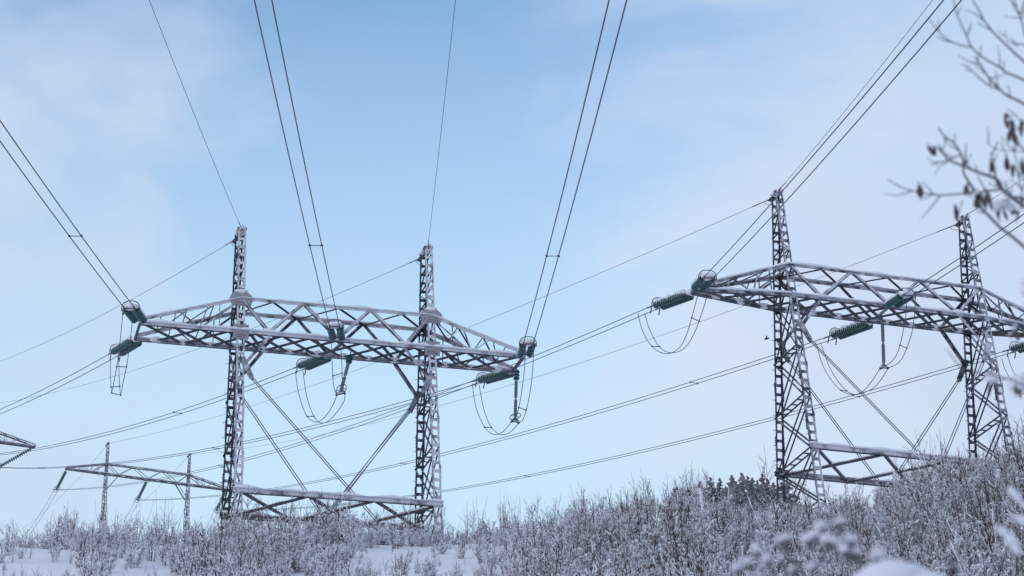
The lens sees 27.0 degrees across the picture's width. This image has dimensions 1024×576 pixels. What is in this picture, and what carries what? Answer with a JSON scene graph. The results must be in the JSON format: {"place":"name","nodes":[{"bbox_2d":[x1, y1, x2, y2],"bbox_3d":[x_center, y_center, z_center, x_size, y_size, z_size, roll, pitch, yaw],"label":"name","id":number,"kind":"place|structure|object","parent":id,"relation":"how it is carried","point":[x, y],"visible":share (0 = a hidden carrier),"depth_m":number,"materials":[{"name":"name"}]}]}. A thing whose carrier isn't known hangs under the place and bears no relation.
{"place":"outdoors","nodes":[
{"label":"outdoors","id":0,"kind":"place"},
{"bbox_2d":[0,506,1018,575],"bbox_3d":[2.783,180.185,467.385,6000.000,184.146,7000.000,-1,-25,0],"label":"snowy hillside ground","id":1,"kind":"structure","parent":0,"point":[40,560],"depth_m":70.28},
{"bbox_2d":[0,522,21,555],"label":"shrub","id":2,"kind":"object","parent":1,"relation":"on","point":[7,545],"visible":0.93,"depth_m":72.33,"materials":[{"name":"grey plant"}]},
{"bbox_2d":[0,431,35,447],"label":"lattice pylon","id":3,"kind":"object","parent":1,"relation":"on","point":[18,444],"visible":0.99,"depth_m":192.65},
{"bbox_2d":[0,447,33,468],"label":"suspension insulator","id":4,"kind":"object","parent":3,"relation":"hanging from","point":[4,463],"visible":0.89,"depth_m":191.87,"materials":[{"name":"green glass"}]},
{"bbox_2d":[0,381,479,468],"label":"twin conductor","id":5,"kind":"object","parent":4,"relation":"hanging from","point":[251,439],"visible":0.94,"depth_m":131.42,"materials":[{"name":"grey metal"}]},
{"bbox_2d":[3,259,417,402],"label":"earth wire","id":6,"kind":"object","parent":3,"relation":"hanging from","point":[228,337],"visible":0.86,"depth_m":129.37,"materials":[{"name":"grey metal"}]},
{"bbox_2d":[44,518,74,561],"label":"shrub","id":7,"kind":"object","parent":1,"relation":"on","point":[56,549],"visible":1,"depth_m":70.95,"materials":[{"name":"grey plant"}]},
{"bbox_2d":[57,519,99,547],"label":"shrub","id":8,"kind":"object","parent":1,"relation":"on","point":[74,537],"visible":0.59,"depth_m":74.26,"materials":[{"name":"grey plant"}]},
{"bbox_2d":[72,533,92,566],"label":"shrub","id":9,"kind":"object","parent":1,"relation":"on","point":[76,550],"visible":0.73,"depth_m":69.58,"materials":[{"name":"grey plant"}]},
{"bbox_2d":[77,526,95,559],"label":"shrub","id":10,"kind":"object","parent":1,"relation":"on","point":[81,538],"visible":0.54,"depth_m":71.52,"materials":[{"name":"grey plant"}]},
{"bbox_2d":[89,539,113,561],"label":"shrub","id":11,"kind":"object","parent":1,"relation":"on","point":[106,553],"visible":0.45,"depth_m":70.80,"materials":[{"name":"grey plant"}]},
{"bbox_2d":[98,512,140,545],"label":"shrub","id":12,"kind":"object","parent":1,"relation":"on","point":[104,533],"visible":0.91,"depth_m":76.27,"materials":[{"name":"grey plant"}]},
{"bbox_2d":[126,514,153,550],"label":"shrub","id":13,"kind":"object","parent":1,"relation":"on","point":[136,537],"visible":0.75,"depth_m":74.48,"materials":[{"name":"grey plant"}]},
{"bbox_2d":[65,442,226,544],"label":"lattice pylon","id":14,"kind":"object","parent":1,"relation":"on","point":[105,473],"visible":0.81,"depth_m":228.04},
{"bbox_2d":[53,470,66,491],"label":"suspension insulator","id":15,"kind":"object","parent":14,"relation":"hanging from","point":[61,480],"visible":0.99,"depth_m":223.80,"materials":[{"name":"green glass"}]},
{"bbox_2d":[54,308,653,489],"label":"twin conductor","id":16,"kind":"object","parent":15,"relation":"hanging from","point":[385,413],"visible":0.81,"depth_m":132.51,"materials":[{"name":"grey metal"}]},
{"bbox_2d":[112,199,769,442],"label":"earth wire","id":17,"kind":"object","parent":14,"relation":"attached to","point":[519,306],"visible":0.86,"depth_m":120.44,"materials":[{"name":"grey metal"}]},
{"bbox_2d":[190,224,956,454],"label":"earth wire","id":18,"kind":"object","parent":14,"relation":"attached to","point":[640,342],"visible":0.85,"depth_m":132.32,"materials":[{"name":"grey metal"}]},
{"bbox_2d":[141,526,161,560],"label":"shrub","id":19,"kind":"object","parent":1,"relation":"on","point":[151,553],"visible":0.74,"depth_m":71.73,"materials":[{"name":"grey plant"}]},
{"bbox_2d":[154,538,177,564],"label":"shrub","id":20,"kind":"object","parent":1,"relation":"on","point":[164,549],"visible":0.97,"depth_m":70.96,"materials":[{"name":"grey plant"}]},
{"bbox_2d":[169,532,204,574],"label":"shrub","id":21,"kind":"object","parent":1,"relation":"on","point":[179,557],"visible":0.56,"depth_m":67.70,"materials":[{"name":"grey plant"}]},
{"bbox_2d":[177,528,201,575],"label":"shrub","id":22,"kind":"object","parent":1,"relation":"on","point":[192,567],"visible":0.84,"depth_m":65.86,"materials":[{"name":"grey plant"}]},
{"bbox_2d":[180,526,211,575],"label":"shrub","id":23,"kind":"object","parent":1,"relation":"on","point":[199,550],"visible":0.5,"depth_m":66.55,"materials":[{"name":"grey plant"}]},
{"bbox_2d":[205,532,227,575],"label":"shrub","id":24,"kind":"object","parent":1,"relation":"on","point":[212,552],"visible":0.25,"depth_m":66.45,"materials":[{"name":"grey plant"}]},
{"bbox_2d":[197,519,248,575],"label":"shrub","id":25,"kind":"object","parent":1,"relation":"on","point":[218,557],"visible":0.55,"depth_m":65.01,"materials":[{"name":"grey plant"}]},
{"bbox_2d":[230,540,254,569],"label":"shrub","id":26,"kind":"object","parent":1,"relation":"on","point":[235,547],"visible":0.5,"depth_m":68.30,"materials":[{"name":"grey plant"}]},
{"bbox_2d":[247,536,274,567],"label":"shrub","id":27,"kind":"object","parent":1,"relation":"on","point":[259,547],"visible":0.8,"depth_m":68.78,"materials":[{"name":"grey plant"}]},
{"bbox_2d":[248,511,281,566],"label":"shrub","id":28,"kind":"object","parent":1,"relation":"on","point":[266,540],"visible":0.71,"depth_m":69.43,"materials":[{"name":"grey plant"}]},
{"bbox_2d":[263,500,293,535],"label":"shrub","id":29,"kind":"object","parent":1,"relation":"on","point":[276,521],"visible":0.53,"depth_m":77.45,"materials":[{"name":"grey plant"}]},
{"bbox_2d":[268,540,298,575],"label":"shrub","id":30,"kind":"object","parent":1,"relation":"on","point":[283,565],"visible":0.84,"depth_m":64.94,"materials":[{"name":"grey plant"}]},
{"bbox_2d":[273,513,308,572],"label":"shrub","id":31,"kind":"object","parent":1,"relation":"on","point":[291,534],"visible":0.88,"depth_m":66.97,"materials":[{"name":"grey plant"}]},
{"bbox_2d":[306,519,330,564],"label":"shrub","id":32,"kind":"object","parent":1,"relation":"on","point":[313,540],"visible":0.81,"depth_m":69.67,"materials":[{"name":"grey plant"}]},
{"bbox_2d":[307,541,342,575],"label":"shrub","id":33,"kind":"object","parent":1,"relation":"on","point":[310,564],"visible":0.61,"depth_m":65.10,"materials":[{"name":"grey plant"}]},
{"bbox_2d":[134,224,524,536],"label":"lattice pylon","id":34,"kind":"object","parent":1,"relation":"on","point":[243,298],"visible":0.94,"depth_m":98.70,"materials":[{"name":"metal"}]},
{"bbox_2d":[108,335,141,361],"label":"tension insulator","id":35,"kind":"object","parent":34,"relation":"attached to","point":[124,347],"visible":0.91,"depth_m":99.35,"materials":[{"name":"grey"}]},
{"bbox_2d":[0,355,116,413],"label":"twin conductor","id":36,"kind":"object","parent":35,"relation":"attached to","point":[55,383],"visible":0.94,"depth_m":109.31,"materials":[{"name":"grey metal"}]},
{"bbox_2d":[110,309,132,395],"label":"jumper loop","id":37,"kind":"object","parent":35,"relation":"hanging from","point":[119,386],"visible":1,"depth_m":93.88,"materials":[{"name":"grey"}]},
{"bbox_2d":[121,300,146,323],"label":"tension insulator","id":38,"kind":"object","parent":34,"relation":"attached to","point":[139,316],"visible":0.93,"depth_m":93.62,"materials":[{"name":"teal"}]},
{"bbox_2d":[0,120,132,305],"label":"twin conductor","id":39,"kind":"object","parent":38,"relation":"attached to","point":[63,211],"visible":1,"depth_m":76.51,"materials":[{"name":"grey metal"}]},
{"bbox_2d":[149,0,240,226],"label":"earth wire","id":40,"kind":"object","parent":34,"relation":"attached to","point":[192,109],"visible":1,"depth_m":80.68,"materials":[{"name":"grey metal"}]},
{"bbox_2d":[293,356,330,374],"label":"tension insulator","id":41,"kind":"object","parent":34,"relation":"attached to","point":[308,363],"visible":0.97,"depth_m":101.90,"materials":[{"name":"grey"}]},
{"bbox_2d":[0,368,300,454],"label":"twin conductor","id":42,"kind":"object","parent":41,"relation":"attached to","point":[153,418],"visible":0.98,"depth_m":122.55,"materials":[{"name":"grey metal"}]},
{"bbox_2d":[295,326,344,422],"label":"jumper loop","id":43,"kind":"object","parent":41,"relation":"hanging from","point":[333,385],"visible":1,"depth_m":97.55,"materials":[{"name":"grey"}]},
{"bbox_2d":[325,319,344,340],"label":"tension insulator","id":44,"kind":"object","parent":34,"relation":"attached to","point":[332,333],"visible":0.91,"depth_m":95.74,"materials":[{"name":"grey"}]},
{"bbox_2d":[254,0,339,324],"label":"twin conductor","id":45,"kind":"object","parent":44,"relation":"attached to","point":[310,245],"visible":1,"depth_m":67.26,"materials":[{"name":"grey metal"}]},
{"bbox_2d":[335,351,352,396],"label":"jumper insulator","id":46,"kind":"object","parent":34,"relation":"hanging from","point":[349,359],"visible":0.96,"depth_m":97.97,"materials":[{"name":"grey"}]},
{"bbox_2d":[428,0,455,244],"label":"earth wire","id":47,"kind":"object","parent":34,"relation":"attached to","point":[442,117],"visible":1,"depth_m":80.67,"materials":[{"name":"grey metal"}]},
{"bbox_2d":[472,372,513,388],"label":"tension insulator","id":48,"kind":"object","parent":34,"relation":"attached to","point":[489,377],"visible":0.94,"depth_m":104.25,"materials":[{"name":"grey"}]},
{"bbox_2d":[509,365,520,423],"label":"jumper insulator","id":49,"kind":"object","parent":34,"relation":"hanging from","point":[516,372],"visible":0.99,"depth_m":100.36,"materials":[{"name":"grey"}]},
{"bbox_2d":[517,336,536,356],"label":"tension insulator","id":50,"kind":"object","parent":34,"relation":"attached to","point":[529,343],"visible":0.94,"depth_m":98.05,"materials":[{"name":"grey"}]},
{"bbox_2d":[472,344,533,434],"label":"jumper loop","id":51,"kind":"object","parent":50,"relation":"hanging from","point":[519,402],"visible":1,"depth_m":99.03,"materials":[{"name":"grey"}]},
{"bbox_2d":[523,0,626,341],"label":"twin conductor","id":52,"kind":"object","parent":50,"relation":"attached to","point":[546,255],"visible":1,"depth_m":66.78,"materials":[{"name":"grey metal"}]},
{"bbox_2d":[331,489,346,542],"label":"shrub","id":53,"kind":"object","parent":1,"relation":"on","point":[337,530],"visible":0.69,"depth_m":76.50,"materials":[{"name":"grey plant"}]},
{"bbox_2d":[331,496,367,544],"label":"shrub","id":54,"kind":"object","parent":1,"relation":"on","point":[343,531],"visible":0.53,"depth_m":75.50,"materials":[{"name":"grey plant"}]},
{"bbox_2d":[341,504,374,547],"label":"shrub","id":55,"kind":"object","parent":1,"relation":"on","point":[358,534],"visible":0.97,"depth_m":73.06,"materials":[{"name":"grey plant"}]},
{"bbox_2d":[362,510,390,544],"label":"shrub","id":56,"kind":"object","parent":1,"relation":"on","point":[377,527],"visible":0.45,"depth_m":79.46,"materials":[{"name":"grey plant"}]},
{"bbox_2d":[430,506,446,545],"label":"shrub","id":57,"kind":"object","parent":1,"relation":"on","point":[441,528],"visible":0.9,"depth_m":76.74,"materials":[{"name":"grey plant"}]},
{"bbox_2d":[431,510,453,545],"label":"shrub","id":58,"kind":"object","parent":1,"relation":"on","point":[448,536],"visible":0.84,"depth_m":76.98,"materials":[{"name":"grey plant"}]},
{"bbox_2d":[0,403,1023,575],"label":"thicket","id":59,"kind":"object","parent":1,"relation":"on","point":[989,551],"visible":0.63,"depth_m":64.12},
{"bbox_2d":[498,537,543,575],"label":"shrub","id":60,"kind":"object","parent":1,"relation":"on","point":[521,561],"visible":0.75,"depth_m":61.45,"materials":[{"name":"grey plant"}]},
{"bbox_2d":[513,500,550,569],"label":"shrub","id":61,"kind":"object","parent":1,"relation":"on","point":[535,539],"visible":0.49,"depth_m":65.37,"materials":[{"name":"grey plant"}]},
{"bbox_2d":[521,513,556,572],"bbox_3d":[0.943,8.013,63.935,1.054,2.500,1.622,-11,-27,22],"label":"shrub","id":62,"kind":"object","parent":1,"relation":"on","point":[542,542],"visible":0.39,"depth_m":63.69,"materials":[{"name":"grey plant"}]},
{"bbox_2d":[547,514,600,571],"bbox_3d":[1.811,7.788,63.906,1.619,2.269,1.090,3,-25,-9],"label":"shrub","id":63,"kind":"object","parent":1,"relation":"on","point":[578,552],"visible":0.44,"depth_m":63.92,"materials":[{"name":"grey plant"}]},
{"bbox_2d":[564,492,598,548],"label":"shrub","id":64,"kind":"object","parent":1,"relation":"on","point":[585,521],"visible":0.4,"depth_m":65.97,"materials":[{"name":"grey plant"}]},
{"bbox_2d":[583,512,614,560],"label":"shrub","id":65,"kind":"object","parent":1,"relation":"on","point":[602,539],"visible":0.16,"depth_m":65.48,"materials":[{"name":"grey plant"}]},
{"bbox_2d":[596,492,643,560],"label":"shrub","id":66,"kind":"object","parent":1,"relation":"on","point":[621,526],"visible":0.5,"depth_m":66.07,"materials":[{"name":"grey plant"}]},
{"bbox_2d":[599,502,662,574],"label":"shrub","id":67,"kind":"object","parent":1,"relation":"on","point":[636,548],"visible":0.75,"depth_m":61.40,"materials":[{"name":"grey plant"}]},
{"bbox_2d":[610,490,651,556],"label":"shrub","id":68,"kind":"object","parent":1,"relation":"on","point":[625,512],"visible":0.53,"depth_m":66.68,"materials":[{"name":"grey plant"}]},
{"bbox_2d":[635,517,667,575],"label":"shrub","id":69,"kind":"object","parent":1,"relation":"on","point":[658,557],"visible":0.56,"depth_m":61.54,"materials":[{"name":"grey plant"}]},
{"bbox_2d":[642,507,693,566],"bbox_3d":[4.463,7.288,61.482,1.489,2.086,1.002,1,-25,-4],"label":"shrub","id":70,"kind":"object","parent":1,"relation":"on","point":[650,534],"visible":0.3,"depth_m":61.43,"materials":[{"name":"grey plant"}]},
{"bbox_2d":[651,507,713,544],"bbox_3d":[5.123,7.354,64.008,1.965,1.744,1.599,-6,-25,10],"label":"shrub","id":71,"kind":"object","parent":1,"relation":"on","point":[697,523],"visible":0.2,"depth_m":63.92,"materials":[{"name":"grey plant"}]},
{"bbox_2d":[659,487,723,567],"bbox_3d":[5.212,7.092,61.966,1.932,2.707,1.301,-4,-25,6],"label":"shrub","id":72,"kind":"object","parent":1,"relation":"on","point":[700,529],"visible":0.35,"depth_m":61.90,"materials":[{"name":"grey plant"}]},
{"bbox_2d":[682,479,737,533],"bbox_3d":[5.905,6.947,64.338,1.747,2.448,1.176,-17,-29,31],"label":"shrub","id":73,"kind":"object","parent":1,"relation":"on","point":[715,500],"visible":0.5,"depth_m":64.35,"materials":[{"name":"grey plant"}]},
{"bbox_2d":[693,488,737,530],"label":"shrub","id":74,"kind":"object","parent":1,"relation":"on","point":[719,504],"visible":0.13,"depth_m":65.55,"materials":[{"name":"grey plant"}]},
{"bbox_2d":[700,489,746,535],"bbox_3d":[6.347,6.960,64.175,1.422,2.190,0.924,-19,-30,34],"label":"shrub","id":75,"kind":"object","parent":1,"relation":"on","point":[727,514],"visible":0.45,"depth_m":64.23,"materials":[{"name":"grey plant"}]},
{"bbox_2d":[706,506,745,571],"bbox_3d":[6.137,7.208,60.771,0.877,2.079,1.349,7,-26,-17],"label":"shrub","id":76,"kind":"object","parent":1,"relation":"on","point":[731,536],"visible":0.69,"depth_m":60.56,"materials":[{"name":"grey plant"}]},
{"bbox_2d":[715,486,744,539],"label":"shrub","id":77,"kind":"object","parent":1,"relation":"on","point":[727,508],"visible":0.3,"depth_m":63.57,"materials":[{"name":"grey plant"}]},
{"bbox_2d":[730,481,750,510],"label":"conifer","id":78,"kind":"object","parent":1,"relation":"on","point":[736,494],"visible":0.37,"depth_m":137.67,"materials":[{"name":"grey plant"}]},
{"bbox_2d":[738,472,750,501],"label":"conifer","id":79,"kind":"object","parent":1,"relation":"on","point":[742,483],"visible":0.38,"depth_m":143.30,"materials":[{"name":"grey plant"}]},
{"bbox_2d":[747,477,765,510],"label":"conifer","id":80,"kind":"object","parent":1,"relation":"on","point":[751,487],"visible":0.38,"depth_m":143.61,"materials":[{"name":"grey plant"}]},
{"bbox_2d":[781,479,803,506],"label":"conifer","id":81,"kind":"object","parent":1,"relation":"on","point":[788,486],"visible":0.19,"depth_m":144.52,"materials":[{"name":"grey plant"}]},
{"bbox_2d":[731,516,886,575],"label":"withered plant","id":82,"kind":"object","parent":1,"relation":"on","point":[849,549],"visible":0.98,"depth_m":4.67,"materials":[{"name":"grey plant"}]},
{"bbox_2d":[691,187,1023,508],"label":"lattice pylon","id":83,"kind":"object","parent":1,"relation":"on","point":[720,287],"visible":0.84,"depth_m":97.61,"materials":[{"name":"metal"}]},
{"bbox_2d":[646,288,693,314],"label":"tension insulator","id":84,"kind":"object","parent":83,"relation":"attached to","point":[682,296],"visible":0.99,"depth_m":97.63,"materials":[{"name":"teal"}]},
{"bbox_2d":[638,279,711,353],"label":"jumper loop","id":85,"kind":"object","parent":84,"relation":"hanging from","point":[688,328],"visible":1,"depth_m":94.10,"materials":[{"name":"grey"}]},
{"bbox_2d":[691,270,716,290],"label":"tension insulator","id":86,"kind":"object","parent":83,"relation":"attached to","point":[696,282],"visible":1,"depth_m":93.13,"materials":[{"name":"teal"}]},
{"bbox_2d":[705,0,961,276],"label":"twin conductor","id":87,"kind":"object","parent":86,"relation":"attached to","point":[840,124],"visible":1,"depth_m":65.01,"materials":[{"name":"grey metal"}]},
{"bbox_2d":[823,321,873,344],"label":"tension insulator","id":88,"kind":"object","parent":83,"relation":"attached to","point":[847,331],"visible":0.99,"depth_m":100.84,"materials":[{"name":"teal"}]},
{"bbox_2d":[149,338,829,499],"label":"twin conductor","id":89,"kind":"object","parent":88,"relation":"attached to","point":[403,463],"visible":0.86,"depth_m":130.84,"materials":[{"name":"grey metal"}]},
{"bbox_2d":[780,0,932,188],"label":"earth wire","id":90,"kind":"object","parent":83,"relation":"attached to","point":[858,94],"visible":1,"depth_m":81.50,"materials":[{"name":"grey metal"}]},
{"bbox_2d":[879,318,888,369],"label":"jumper insulator","id":91,"kind":"object","parent":83,"relation":"hanging from","point":[883,346],"visible":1,"depth_m":97.14,"materials":[{"name":"grey"}]},
{"bbox_2d":[885,288,914,307],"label":"tension insulator","id":92,"kind":"object","parent":83,"relation":"attached to","point":[898,299],"visible":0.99,"depth_m":95.25,"materials":[{"name":"teal"}]},
{"bbox_2d":[815,295,915,394],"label":"jumper loop","id":93,"kind":"object","parent":92,"relation":"hanging from","point":[881,367],"visible":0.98,"depth_m":96.65,"materials":[{"name":"grey"}]},
{"bbox_2d":[905,214,1023,293],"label":"twin conductor","id":94,"kind":"object","parent":92,"relation":"attached to","point":[965,254],"visible":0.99,"depth_m":84.67,"materials":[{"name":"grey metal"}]},
{"bbox_2d":[1002,341,1023,357],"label":"tension insulator","id":95,"kind":"object","parent":83,"relation":"attached to","point":[1016,347],"visible":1,"depth_m":103.73,"materials":[{"name":"teal"}]},
{"bbox_2d":[219,352,1009,510],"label":"twin conductor","id":96,"kind":"object","parent":95,"relation":"attached to","point":[697,436],"visible":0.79,"depth_m":131.65,"materials":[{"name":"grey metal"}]},
{"bbox_2d":[854,559,943,575],"bbox_3d":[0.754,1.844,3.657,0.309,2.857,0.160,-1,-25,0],"label":"snow laden bush","id":97,"kind":"object","parent":1,"relation":"on","point":[891,567],"visible":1,"depth_m":4.18,"materials":[{"name":"snow"}]},
{"bbox_2d":[878,489,919,529],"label":"shrub","id":98,"kind":"object","parent":1,"relation":"on","point":[913,515],"visible":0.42,"depth_m":63.23,"materials":[{"name":"grey plant"}]},
{"bbox_2d":[879,489,919,537],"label":"shrub","id":99,"kind":"object","parent":1,"relation":"on","point":[886,521],"visible":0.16,"depth_m":64.69,"materials":[{"name":"grey plant"}]},
{"bbox_2d":[894,485,926,544],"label":"shrub","id":100,"kind":"object","parent":1,"relation":"on","point":[917,525],"visible":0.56,"depth_m":63.03,"materials":[{"name":"grey plant"}]},
{"bbox_2d":[924,459,953,520],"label":"shrub","id":101,"kind":"object","parent":1,"relation":"on","point":[943,494],"visible":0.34,"depth_m":68.15,"materials":[{"name":"grey plant"}]},
{"bbox_2d":[927,484,964,522],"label":"shrub","id":102,"kind":"object","parent":1,"relation":"on","point":[962,508],"visible":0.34,"depth_m":67.34,"materials":[{"name":"grey plant"}]},
{"bbox_2d":[885,0,1023,398],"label":"bare tree","id":103,"kind":"object","parent":1,"relation":"on","point":[1015,384],"visible":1,"depth_m":8.07,"materials":[{"name":"grey plant"}]},
{"bbox_2d":[994,486,1023,562],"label":"snowy shoots","id":104,"kind":"object","parent":1,"relation":"on","point":[1011,540],"visible":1,"depth_m":5.21,"materials":[{"name":"snow"}]},
{"bbox_2d":[996,445,1023,514],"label":"shrub","id":105,"kind":"object","parent":1,"relation":"on","point":[1006,501],"visible":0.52,"depth_m":65.69,"materials":[{"name":"grey plant"}]},
{"bbox_2d":[0,0,1023,548],"label":"sky","id":106,"kind":"structure","parent":0,"point":[707,108],"materials":[{"name":"blue"}]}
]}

